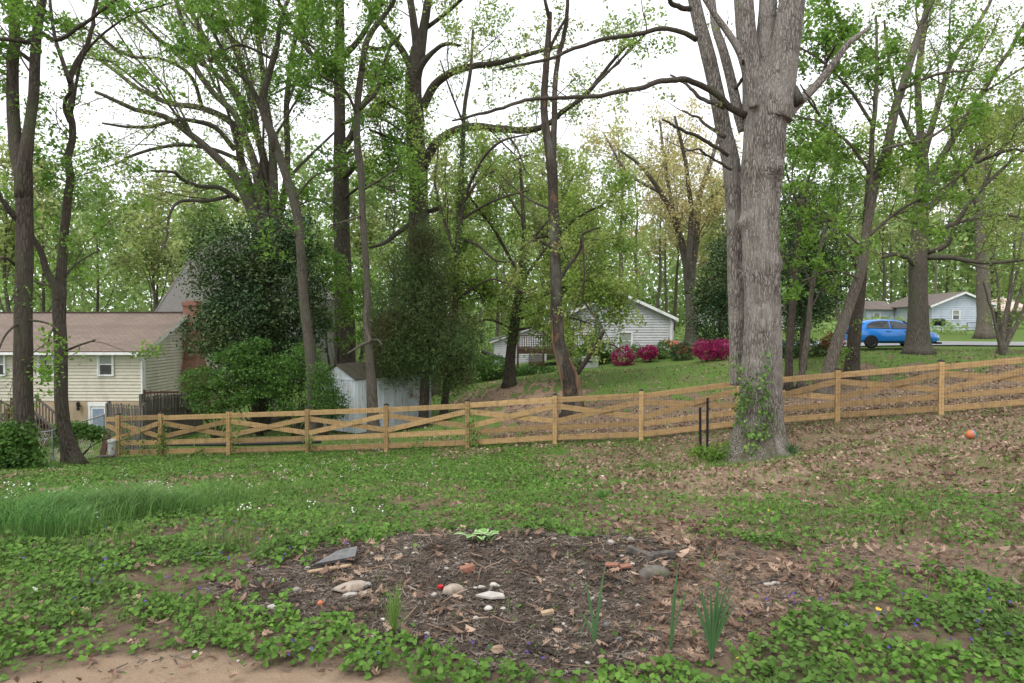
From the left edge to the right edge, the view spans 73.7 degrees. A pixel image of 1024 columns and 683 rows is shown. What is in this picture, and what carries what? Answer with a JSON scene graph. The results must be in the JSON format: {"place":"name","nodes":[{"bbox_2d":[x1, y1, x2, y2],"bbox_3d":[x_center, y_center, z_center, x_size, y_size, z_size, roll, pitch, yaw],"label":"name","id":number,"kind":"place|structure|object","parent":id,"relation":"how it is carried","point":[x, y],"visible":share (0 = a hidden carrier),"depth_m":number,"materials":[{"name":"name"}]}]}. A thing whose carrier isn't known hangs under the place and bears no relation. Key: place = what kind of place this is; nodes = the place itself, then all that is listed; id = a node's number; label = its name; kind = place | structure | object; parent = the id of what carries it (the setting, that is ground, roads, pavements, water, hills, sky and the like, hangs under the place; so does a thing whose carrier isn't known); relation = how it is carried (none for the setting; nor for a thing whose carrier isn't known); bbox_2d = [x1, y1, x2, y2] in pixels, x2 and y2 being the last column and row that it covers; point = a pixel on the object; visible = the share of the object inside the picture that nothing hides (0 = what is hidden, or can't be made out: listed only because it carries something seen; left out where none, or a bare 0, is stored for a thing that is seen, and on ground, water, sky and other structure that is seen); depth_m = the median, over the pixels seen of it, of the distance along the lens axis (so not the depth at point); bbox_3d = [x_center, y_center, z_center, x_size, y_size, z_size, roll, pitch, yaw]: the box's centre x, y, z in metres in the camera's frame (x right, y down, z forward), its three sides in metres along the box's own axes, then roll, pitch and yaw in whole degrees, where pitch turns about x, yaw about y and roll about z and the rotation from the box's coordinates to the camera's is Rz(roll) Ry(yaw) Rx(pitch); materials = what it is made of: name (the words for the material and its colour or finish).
{"place":"outdoors","nodes":[
{"label":"outdoors","id":0,"kind":"place"},
{"bbox_2d":[0,321,1023,682],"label":"ground","id":1,"kind":"structure","parent":0,"point":[220,667],"depth_m":4.45,"materials":[{"name":"soil"}]},
{"bbox_2d":[0,411,56,470],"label":"shrub","id":2,"kind":"object","parent":1,"relation":"on","point":[18,454],"visible":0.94,"depth_m":15.45,"materials":[{"name":"green plant"}]},
{"bbox_2d":[0,396,80,446],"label":"stairs","id":3,"kind":"structure","parent":1,"relation":"on","point":[44,423],"depth_m":29.45,"materials":[{"name":"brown wood"}]},
{"bbox_2d":[0,124,94,311],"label":"woodland tree","id":4,"kind":"object","parent":1,"relation":"on","point":[7,237],"visible":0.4,"depth_m":48.26,"materials":[{"name":"green plant"}]},
{"bbox_2d":[0,107,110,311],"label":"woodland tree","id":5,"kind":"object","parent":1,"relation":"on","point":[72,256],"visible":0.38,"depth_m":51.98,"materials":[{"name":"green plant"}]},
{"bbox_2d":[36,414,104,460],"bbox_3d":[-13.070,3.030,19.338,0.621,1.468,3.964,0,1,19],"label":"chain link fence","id":6,"kind":"object","parent":1,"relation":"on","point":[52,437],"visible":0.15,"depth_m":19.54,"materials":[{"name":"metal"}]},
{"bbox_2d":[48,420,115,454],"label":"vine shrub","id":7,"kind":"object","parent":1,"relation":"on","point":[88,431],"visible":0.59,"depth_m":19.48,"materials":[{"name":"green plant"}]},
{"bbox_2d":[0,0,186,466],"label":"tree","id":8,"kind":"object","parent":1,"relation":"on","point":[21,146],"visible":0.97,"depth_m":15.81,"materials":[{"name":"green plant"}]},
{"bbox_2d":[37,133,151,311],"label":"woodland tree","id":9,"kind":"object","parent":1,"relation":"on","point":[105,207],"visible":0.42,"depth_m":59.70,"materials":[{"name":"green plant"}]},
{"bbox_2d":[0,0,211,464],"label":"tree","id":10,"kind":"object","parent":1,"relation":"on","point":[70,452],"visible":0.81,"depth_m":16.90,"materials":[{"name":"green plant"}]},
{"bbox_2d":[0,301,218,435],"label":"house","id":11,"kind":"structure","parent":1,"relation":"on","point":[113,375],"depth_m":31.89,"materials":[{"name":"beige plastic"}]},
{"bbox_2d":[88,402,106,426],"bbox_3d":[-19.131,3.933,31.594,0.920,2.270,0.104,0,1,0],"label":"door","id":12,"kind":"structure","parent":11,"relation":"in","point":[95,409],"depth_m":31.55,"materials":[{"name":"white paint"}]},
{"bbox_2d":[97,355,114,375],"bbox_3d":[-18.750,1.059,31.495,0.770,1.080,0.070,0,1,0],"label":"window","id":13,"kind":"structure","parent":11,"relation":"in","point":[105,363],"depth_m":31.51,"materials":[{"name":"white paint"}]},
{"bbox_2d":[105,401,146,449],"bbox_3d":[-13.423,3.035,23.734,1.982,1.900,0.148,1,2,25],"label":"picket fence","id":14,"kind":"object","parent":1,"relation":"on","point":[136,411],"visible":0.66,"depth_m":23.55,"materials":[{"name":"grey wood"}]},
{"bbox_2d":[104,159,203,311],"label":"woodland tree","id":15,"kind":"object","parent":1,"relation":"on","point":[169,256],"visible":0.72,"depth_m":55.36,"materials":[{"name":"green plant"}]},
{"bbox_2d":[0,472,313,542],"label":"tall grass","id":16,"kind":"structure","parent":1,"relation":"on","point":[75,510],"depth_m":6.34,"materials":[{"name":"green plant"}]},
{"bbox_2d":[139,393,202,439],"bbox_3d":[-13.883,3.037,28.075,0.148,2.368,6.132,0,1,-6],"label":"picket fence","id":17,"kind":"object","parent":1,"relation":"on","point":[169,405],"visible":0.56,"depth_m":27.30,"materials":[{"name":"brown wood"}]},
{"bbox_2d":[154,139,239,265],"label":"woodland tree","id":18,"kind":"object","parent":1,"relation":"on","point":[208,208],"visible":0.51,"depth_m":63.70,"materials":[{"name":"green plant"}]},
{"bbox_2d":[167,152,248,276],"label":"woodland tree","id":19,"kind":"object","parent":1,"relation":"on","point":[241,213],"visible":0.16,"depth_m":70.69,"materials":[{"name":"green plant"}]},
{"bbox_2d":[172,363,248,437],"bbox_3d":[-11.482,2.307,26.187,2.736,2.944,2.516,0,1,0],"label":"shrub","id":20,"kind":"object","parent":1,"relation":"on","point":[203,394],"visible":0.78,"depth_m":25.79,"materials":[{"name":"green plant"}]},
{"bbox_2d":[44,0,405,422],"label":"tree","id":21,"kind":"object","parent":1,"relation":"on","point":[263,169],"visible":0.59,"depth_m":30.87,"materials":[{"name":"green plant"}]},
{"bbox_2d":[165,441,320,445],"bbox_3d":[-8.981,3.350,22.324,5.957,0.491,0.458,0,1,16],"label":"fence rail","id":22,"kind":"object","parent":1,"relation":"on","point":[260,443],"visible":0.66,"depth_m":21.92,"materials":[{"name":"wood"}]},
{"bbox_2d":[154,233,334,384],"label":"house","id":23,"kind":"structure","parent":1,"relation":"on","point":[170,302],"depth_m":45.95,"materials":[{"name":"grey paint"}]},
{"bbox_2d":[201,336,294,435],"bbox_3d":[-9.661,1.719,25.215,3.454,3.900,1.900,0,1,0],"label":"shrub","id":24,"kind":"object","parent":1,"relation":"on","point":[242,347],"visible":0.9,"depth_m":24.97,"materials":[{"name":"green plant"}]},
{"bbox_2d":[166,206,344,431],"bbox_3d":[-10.201,-0.954,27.594,6.760,9.713,5.397,-1,1,-21],"label":"holly tree","id":25,"kind":"object","parent":1,"relation":"on","point":[221,313],"visible":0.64,"depth_m":27.05,"materials":[{"name":"green plant"}]},
{"bbox_2d":[158,0,380,435],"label":"tree","id":26,"kind":"object","parent":1,"relation":"on","point":[219,21],"visible":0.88,"depth_m":22.73,"materials":[{"name":"green plant"}]},
{"bbox_2d":[260,342,328,435],"bbox_3d":[-8.021,1.722,25.043,2.327,3.617,2.363,-1,2,-32],"label":"shrub","id":27,"kind":"object","parent":1,"relation":"on","point":[294,365],"visible":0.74,"depth_m":24.76,"materials":[{"name":"green plant"}]},
{"bbox_2d":[275,121,358,287],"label":"woodland tree","id":28,"kind":"object","parent":1,"relation":"on","point":[302,171],"visible":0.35,"depth_m":54.66,"materials":[{"name":"green plant"}]},
{"bbox_2d":[209,0,435,364],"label":"tree","id":29,"kind":"object","parent":1,"relation":"on","point":[341,199],"visible":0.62,"depth_m":31.70,"materials":[{"name":"green plant"}]},
{"bbox_2d":[299,357,353,434],"bbox_3d":[-6.402,1.961,23.497,1.872,2.852,1.557,0,1,0],"label":"shrub","id":30,"kind":"object","parent":1,"relation":"on","point":[330,403],"visible":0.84,"depth_m":23.40,"materials":[{"name":"green plant"}]},
{"bbox_2d":[314,546,357,565],"bbox_3d":[-1.155,1.412,4.489,0.262,0.097,0.120,0,1,-4],"label":"slate slab","id":31,"kind":"object","parent":1,"relation":"on","point":[341,555],"depth_m":4.46,"materials":[{"name":"grey stone"}]},
{"bbox_2d":[306,241,388,366],"bbox_3d":[-7.306,-0.437,29.949,4.321,7.862,3.219,0,1,0],"label":"shrub","id":32,"kind":"object","parent":1,"relation":"on","point":[354,286],"visible":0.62,"depth_m":29.71,"materials":[{"name":"green plant"}]},
{"bbox_2d":[281,0,432,433],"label":"tree","id":33,"kind":"object","parent":1,"relation":"on","point":[371,383],"visible":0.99,"depth_m":22.16,"materials":[{"name":"green plant"}]},
{"bbox_2d":[316,135,407,358],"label":"woodland tree","id":34,"kind":"object","parent":1,"relation":"on","point":[355,241],"visible":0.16,"depth_m":59.49,"materials":[{"name":"green plant"}]},
{"bbox_2d":[319,362,430,433],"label":"garden shed","id":35,"kind":"structure","parent":1,"relation":"on","point":[352,378],"depth_m":25.50,"materials":[{"name":"white metal"}]},
{"bbox_2d":[369,580,411,635],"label":"grass clump","id":36,"kind":"object","parent":1,"relation":"on","point":[393,618],"visible":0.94,"depth_m":3.54,"materials":[{"name":"green plant"}]},
{"bbox_2d":[349,127,432,356],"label":"woodland tree","id":37,"kind":"object","parent":1,"relation":"on","point":[372,200],"visible":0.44,"depth_m":49.74,"materials":[{"name":"green plant"}]},
{"bbox_2d":[192,537,634,665],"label":"pebbles","id":38,"kind":"object","parent":1,"relation":"on","point":[487,607],"visible":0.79,"depth_m":4.09,"materials":[{"name":"grey stone"}]},
{"bbox_2d":[351,204,496,428],"bbox_3d":[-3.280,-0.825,25.545,5.434,8.638,4.180,0,1,0],"label":"cedar tree","id":39,"kind":"object","parent":1,"relation":"on","point":[409,323],"visible":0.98,"depth_m":24.99,"materials":[{"name":"green plant"}]},
{"bbox_2d":[398,130,493,335],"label":"woodland tree","id":40,"kind":"object","parent":1,"relation":"on","point":[443,161],"visible":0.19,"depth_m":57.41,"materials":[{"name":"green plant"}]},
{"bbox_2d":[397,20,561,419],"bbox_3d":[-1.424,-4.497,26.810,6.934,15.395,5.818,0,1,0],"label":"tree","id":41,"kind":"object","parent":1,"relation":"on","point":[460,200],"visible":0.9,"depth_m":26.68,"materials":[{"name":"green plant"}]},
{"bbox_2d":[293,0,683,395],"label":"tree","id":42,"kind":"object","parent":1,"relation":"on","point":[417,58],"visible":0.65,"depth_m":31.69,"materials":[{"name":"green plant"}]},
{"bbox_2d":[451,110,539,336],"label":"woodland tree","id":43,"kind":"object","parent":1,"relation":"on","point":[495,244],"visible":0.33,"depth_m":52.63,"materials":[{"name":"green plant"}]},
{"bbox_2d":[461,353,557,381],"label":"shrub","id":44,"kind":"object","parent":1,"relation":"on","point":[488,364],"visible":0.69,"depth_m":35.74,"materials":[{"name":"green plant"}]},
{"bbox_2d":[0,348,1023,493],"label":"leaf litter","id":45,"kind":"object","parent":1,"relation":"on","point":[1012,447],"visible":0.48,"depth_m":14.24,"materials":[{"name":"brown plant"}]},
{"bbox_2d":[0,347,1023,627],"bbox_3d":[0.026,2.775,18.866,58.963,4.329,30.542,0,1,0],"label":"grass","id":46,"kind":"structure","parent":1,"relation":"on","point":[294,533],"depth_m":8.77,"materials":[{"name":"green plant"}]},
{"bbox_2d":[0,186,1023,337],"bbox_3d":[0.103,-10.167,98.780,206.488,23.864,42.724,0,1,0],"label":"distant woods","id":47,"kind":"object","parent":1,"relation":"on","point":[874,290],"visible":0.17,"depth_m":84.66,"materials":[{"name":"green plant"}]},
{"bbox_2d":[0,458,1023,682],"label":"violet groundcover","id":48,"kind":"object","parent":1,"relation":"on","point":[895,657],"visible":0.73,"depth_m":3.97,"materials":[{"name":"green plant"}]},
{"bbox_2d":[0,466,1023,682],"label":"fallen leaves","id":49,"kind":"object","parent":1,"relation":"on","point":[498,648],"depth_m":4.60,"materials":[{"name":"brown plant"}]},
{"bbox_2d":[0,407,1023,490],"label":"weeds","id":50,"kind":"object","parent":1,"relation":"on","point":[302,465],"visible":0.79,"depth_m":13.38,"materials":[{"name":"green plant"}]},
{"bbox_2d":[2,436,1023,556],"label":"grass tufts","id":51,"kind":"object","parent":1,"relation":"on","point":[461,469],"visible":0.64,"depth_m":7.90,"materials":[{"name":"green plant"}]},
{"bbox_2d":[23,519,1011,662],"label":"violet flowers","id":52,"kind":"object","parent":1,"relation":"on","point":[794,602],"visible":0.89,"depth_m":3.79,"materials":[{"name":"purple plant"}]},
{"bbox_2d":[489,321,547,363],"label":"outbuilding","id":53,"kind":"structure","parent":1,"relation":"on","point":[500,347],"depth_m":47.02,"materials":[{"name":"grey plastic"}]},
{"bbox_2d":[402,117,651,387],"bbox_3d":[1.311,-3.737,28.459,11.538,11.731,7.173,-1,1,-22],"label":"tree","id":54,"kind":"object","parent":1,"relation":"on","point":[593,291],"visible":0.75,"depth_m":27.80,"materials":[{"name":"green plant"}]},
{"bbox_2d":[40,523,1018,676],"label":"wood mulch","id":55,"kind":"object","parent":1,"relation":"on","point":[375,573],"visible":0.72,"depth_m":4.07,"materials":[{"name":"brown wood"}]},
{"bbox_2d":[505,122,582,319],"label":"woodland tree","id":56,"kind":"object","parent":1,"relation":"on","point":[535,217],"visible":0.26,"depth_m":58.38,"materials":[{"name":"green plant"}]},
{"bbox_2d":[517,334,590,368],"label":"deck","id":57,"kind":"structure","parent":1,"relation":"on","point":[520,349],"depth_m":41.18,"materials":[{"name":"grey wood"}]},
{"bbox_2d":[477,0,639,418],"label":"tree","id":58,"kind":"object","parent":1,"relation":"on","point":[569,373],"visible":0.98,"depth_m":21.78,"materials":[{"name":"green plant"}]},
{"bbox_2d":[106,357,1023,457],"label":"rail fence","id":59,"kind":"object","parent":1,"relation":"on","point":[940,374],"visible":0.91,"depth_m":18.68,"materials":[{"name":"brown wood"}]},
{"bbox_2d":[116,393,481,457],"bbox_3d":[-6.480,2.476,19.981,11.462,2.188,0.351,0,1,9],"label":"vine","id":60,"kind":"object","parent":59,"relation":"attached to","point":[311,440],"visible":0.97,"depth_m":20.49,"materials":[{"name":"green plant"}]},
{"bbox_2d":[537,127,605,307],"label":"woodland tree","id":61,"kind":"object","parent":1,"relation":"on","point":[587,184],"visible":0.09,"depth_m":65.42,"materials":[{"name":"green plant"}]},
{"bbox_2d":[571,563,605,643],"bbox_3d":[0.388,1.334,3.462,0.176,0.420,0.023,0,1,0],"label":"daffodil plant","id":62,"kind":"object","parent":1,"relation":"on","point":[594,631],"visible":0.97,"depth_m":3.46,"materials":[{"name":"green plant"}]},
{"bbox_2d":[572,331,615,364],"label":"shrub","id":63,"kind":"object","parent":1,"relation":"on","point":[605,355],"visible":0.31,"depth_m":38.28,"materials":[{"name":"green plant"}]},
{"bbox_2d":[548,291,678,354],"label":"house","id":64,"kind":"structure","parent":1,"relation":"on","point":[657,328],"depth_m":44.99,"materials":[{"name":"grey plastic"}]},
{"bbox_2d":[579,81,661,285],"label":"woodland tree","id":65,"kind":"object","parent":1,"relation":"on","point":[621,109],"visible":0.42,"depth_m":60.88,"materials":[{"name":"green plant"}]},
{"bbox_2d":[609,344,636,365],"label":"azalea bush","id":66,"kind":"object","parent":1,"relation":"on","point":[627,355],"visible":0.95,"depth_m":36.30,"materials":[{"name":"pink plant"}]},
{"bbox_2d":[607,130,658,299],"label":"woodland tree","id":67,"kind":"object","parent":1,"relation":"on","point":[637,227],"visible":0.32,"depth_m":69.74,"materials":[{"name":"green plant"}]},
{"bbox_2d":[419,0,882,463],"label":"oak tree","id":68,"kind":"object","parent":1,"relation":"on","point":[772,103],"visible":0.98,"depth_m":14.16,"materials":[{"name":"grey plant"}]},
{"bbox_2d":[626,545,675,560],"bbox_3d":[0.926,1.413,4.543,0.327,0.067,0.131,0,1,9],"label":"timber edging","id":69,"kind":"object","parent":1,"relation":"on","point":[651,556],"visible":1,"depth_m":4.53,"materials":[{"name":"wood"}]},
{"bbox_2d":[628,338,678,360],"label":"green bush","id":70,"kind":"object","parent":1,"relation":"on","point":[660,345],"visible":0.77,"depth_m":37.86,"materials":[{"name":"green plant"}]},
{"bbox_2d":[638,565,672,579],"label":"rock","id":71,"kind":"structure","parent":1,"relation":"on","point":[647,572],"depth_m":4.25,"materials":[{"name":"grey stone"}]},
{"bbox_2d":[574,87,742,345],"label":"tree","id":72,"kind":"object","parent":1,"relation":"on","point":[689,254],"visible":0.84,"depth_m":45.00,"materials":[{"name":"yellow plant"}]},
{"bbox_2d":[642,128,690,308],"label":"woodland tree","id":73,"kind":"object","parent":1,"relation":"on","point":[660,270],"visible":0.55,"depth_m":66.03,"materials":[{"name":"green plant"}]},
{"bbox_2d":[622,124,720,312],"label":"woodland tree","id":74,"kind":"object","parent":1,"relation":"on","point":[656,250],"visible":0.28,"depth_m":71.73,"materials":[{"name":"green plant"}]},
{"bbox_2d":[333,305,1023,361],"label":"undergrowth","id":75,"kind":"object","parent":1,"relation":"on","point":[830,327],"visible":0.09,"depth_m":56.72,"materials":[{"name":"plant"}]},
{"bbox_2d":[669,568,690,649],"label":"daffodil plant","id":76,"kind":"object","parent":1,"relation":"on","point":[672,630],"visible":0.94,"depth_m":3.39,"materials":[{"name":"green plant"}]},
{"bbox_2d":[653,152,709,330],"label":"woodland tree","id":77,"kind":"object","parent":1,"relation":"on","point":[677,264],"visible":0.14,"depth_m":75.19,"materials":[{"name":"green plant"}]},
{"bbox_2d":[670,340,693,360],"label":"green bush","id":78,"kind":"object","parent":1,"relation":"on","point":[685,345],"visible":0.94,"depth_m":36.33,"materials":[{"name":"green plant"}]},
{"bbox_2d":[677,227,728,352],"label":"evergreen tree","id":79,"kind":"object","parent":1,"relation":"on","point":[703,305],"visible":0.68,"depth_m":37.62,"materials":[{"name":"green plant"}]},
{"bbox_2d":[684,170,726,285],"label":"woodland tree","id":80,"kind":"object","parent":1,"relation":"on","point":[710,236],"visible":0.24,"depth_m":73.68,"materials":[{"name":"green plant"}]},
{"bbox_2d":[678,438,732,463],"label":"weed clump","id":81,"kind":"object","parent":1,"relation":"on","point":[714,455],"visible":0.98,"depth_m":14.20,"materials":[{"name":"green plant"}]},
{"bbox_2d":[690,338,728,360],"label":"azalea bush","id":82,"kind":"object","parent":1,"relation":"on","point":[714,351],"visible":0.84,"depth_m":33.78,"materials":[{"name":"pink plant"}]},
{"bbox_2d":[693,579,736,659],"bbox_3d":[0.971,1.329,3.282,0.213,0.432,0.058,0,1,0],"label":"daffodil plant","id":83,"kind":"object","parent":1,"relation":"on","point":[713,631],"visible":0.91,"depth_m":3.28,"materials":[{"name":"green plant"}]},
{"bbox_2d":[780,95,828,309],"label":"woodland tree","id":84,"kind":"object","parent":1,"relation":"on","point":[815,116],"visible":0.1,"depth_m":65.36,"materials":[{"name":"green plant"}]},
{"bbox_2d":[782,336,843,357],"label":"green hedge","id":85,"kind":"object","parent":1,"relation":"on","point":[816,349],"visible":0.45,"depth_m":32.27,"materials":[{"name":"green plant"}]},
{"bbox_2d":[779,177,859,368],"bbox_3d":[12.747,-2.826,28.985,3.903,8.382,3.333,0,1,0],"label":"evergreen tree","id":86,"kind":"object","parent":1,"relation":"on","point":[801,308],"visible":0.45,"depth_m":28.64,"materials":[{"name":"green plant"}]},
{"bbox_2d":[780,107,866,390],"bbox_3d":[10.642,-3.164,24.847,3.838,9.971,4.307,0,1,0],"label":"tree","id":87,"kind":"object","parent":1,"relation":"on","point":[787,386],"visible":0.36,"depth_m":24.38,"materials":[{"name":"green plant"}]},
{"bbox_2d":[786,119,894,320],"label":"woodland tree","id":88,"kind":"object","parent":1,"relation":"on","point":[839,193],"visible":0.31,"depth_m":59.26,"materials":[{"name":"green plant"}]},
{"bbox_2d":[780,157,902,388],"bbox_3d":[11.808,-2.464,24.129,5.529,8.552,2.978,-1,2,-32],"label":"tree","id":89,"kind":"object","parent":1,"relation":"on","point":[804,354],"visible":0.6,"depth_m":24.70,"materials":[{"name":"green plant"}]},
{"bbox_2d":[817,160,920,380],"bbox_3d":[13.869,-2.596,26.403,5.184,8.340,2.514,0,1,-20],"label":"tree","id":90,"kind":"object","parent":1,"relation":"on","point":[851,362],"visible":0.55,"depth_m":25.34,"materials":[{"name":"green plant"}]},
{"bbox_2d":[835,115,941,300],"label":"woodland tree","id":91,"kind":"object","parent":1,"relation":"on","point":[883,232],"visible":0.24,"depth_m":75.03,"materials":[{"name":"green plant"}]},
{"bbox_2d":[844,319,941,348],"bbox_3d":[19.010,-0.395,34.401,4.454,1.440,2.054,0,1,0],"label":"parked car","id":92,"kind":"object","parent":1,"relation":"on","point":[875,332],"visible":0.34,"depth_m":33.59,"materials":[{"name":"blue paint"}]},
{"bbox_2d":[779,0,1023,393],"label":"tree","id":93,"kind":"object","parent":1,"relation":"on","point":[843,31],"visible":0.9,"depth_m":21.76,"materials":[{"name":"green plant"}]},
{"bbox_2d":[873,164,948,297],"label":"woodland tree","id":94,"kind":"object","parent":1,"relation":"on","point":[909,201],"visible":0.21,"depth_m":88.54,"materials":[{"name":"green plant"}]},
{"bbox_2d":[863,292,996,329],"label":"house","id":95,"kind":"structure","parent":1,"relation":"on","point":[955,308],"depth_m":61.98,"materials":[{"name":"white paint"}]},
{"bbox_2d":[842,0,1023,354],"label":"tree","id":96,"kind":"object","parent":1,"relation":"on","point":[917,334],"visible":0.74,"depth_m":30.57,"materials":[{"name":"green plant"}]},
{"bbox_2d":[901,133,998,292],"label":"woodland tree","id":97,"kind":"object","parent":1,"relation":"on","point":[959,232],"visible":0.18,"depth_m":83.66,"materials":[{"name":"green plant"}]},
{"bbox_2d":[929,54,1023,338],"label":"tree","id":98,"kind":"object","parent":1,"relation":"on","point":[983,330],"visible":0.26,"depth_m":46.56,"materials":[{"name":"green plant"}]},
{"bbox_2d":[950,145,1022,313],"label":"woodland tree","id":99,"kind":"object","parent":1,"relation":"on","point":[1004,210],"visible":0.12,"depth_m":81.88,"materials":[{"name":"green plant"}]},
{"bbox_2d":[980,188,1023,354],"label":"tree","id":100,"kind":"object","parent":1,"relation":"on","point":[1004,332],"visible":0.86,"depth_m":29.70,"materials":[{"name":"green plant"}]},
{"bbox_2d":[986,99,1023,257],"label":"woodland tree","id":101,"kind":"object","parent":1,"relation":"on","point":[1001,226],"visible":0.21,"depth_m":69.89,"materials":[{"name":"green plant"}]},
{"bbox_2d":[0,0,1023,319],"label":"sky","id":102,"kind":"structure","parent":0,"point":[687,62],"materials":[{"name":"white"}]},
{"bbox_2d":[675,341,1023,345],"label":"road","id":103,"kind":"structure","parent":0,"point":[970,343],"depth_m":38.04,"materials":[{"name":"grey asphalt"}]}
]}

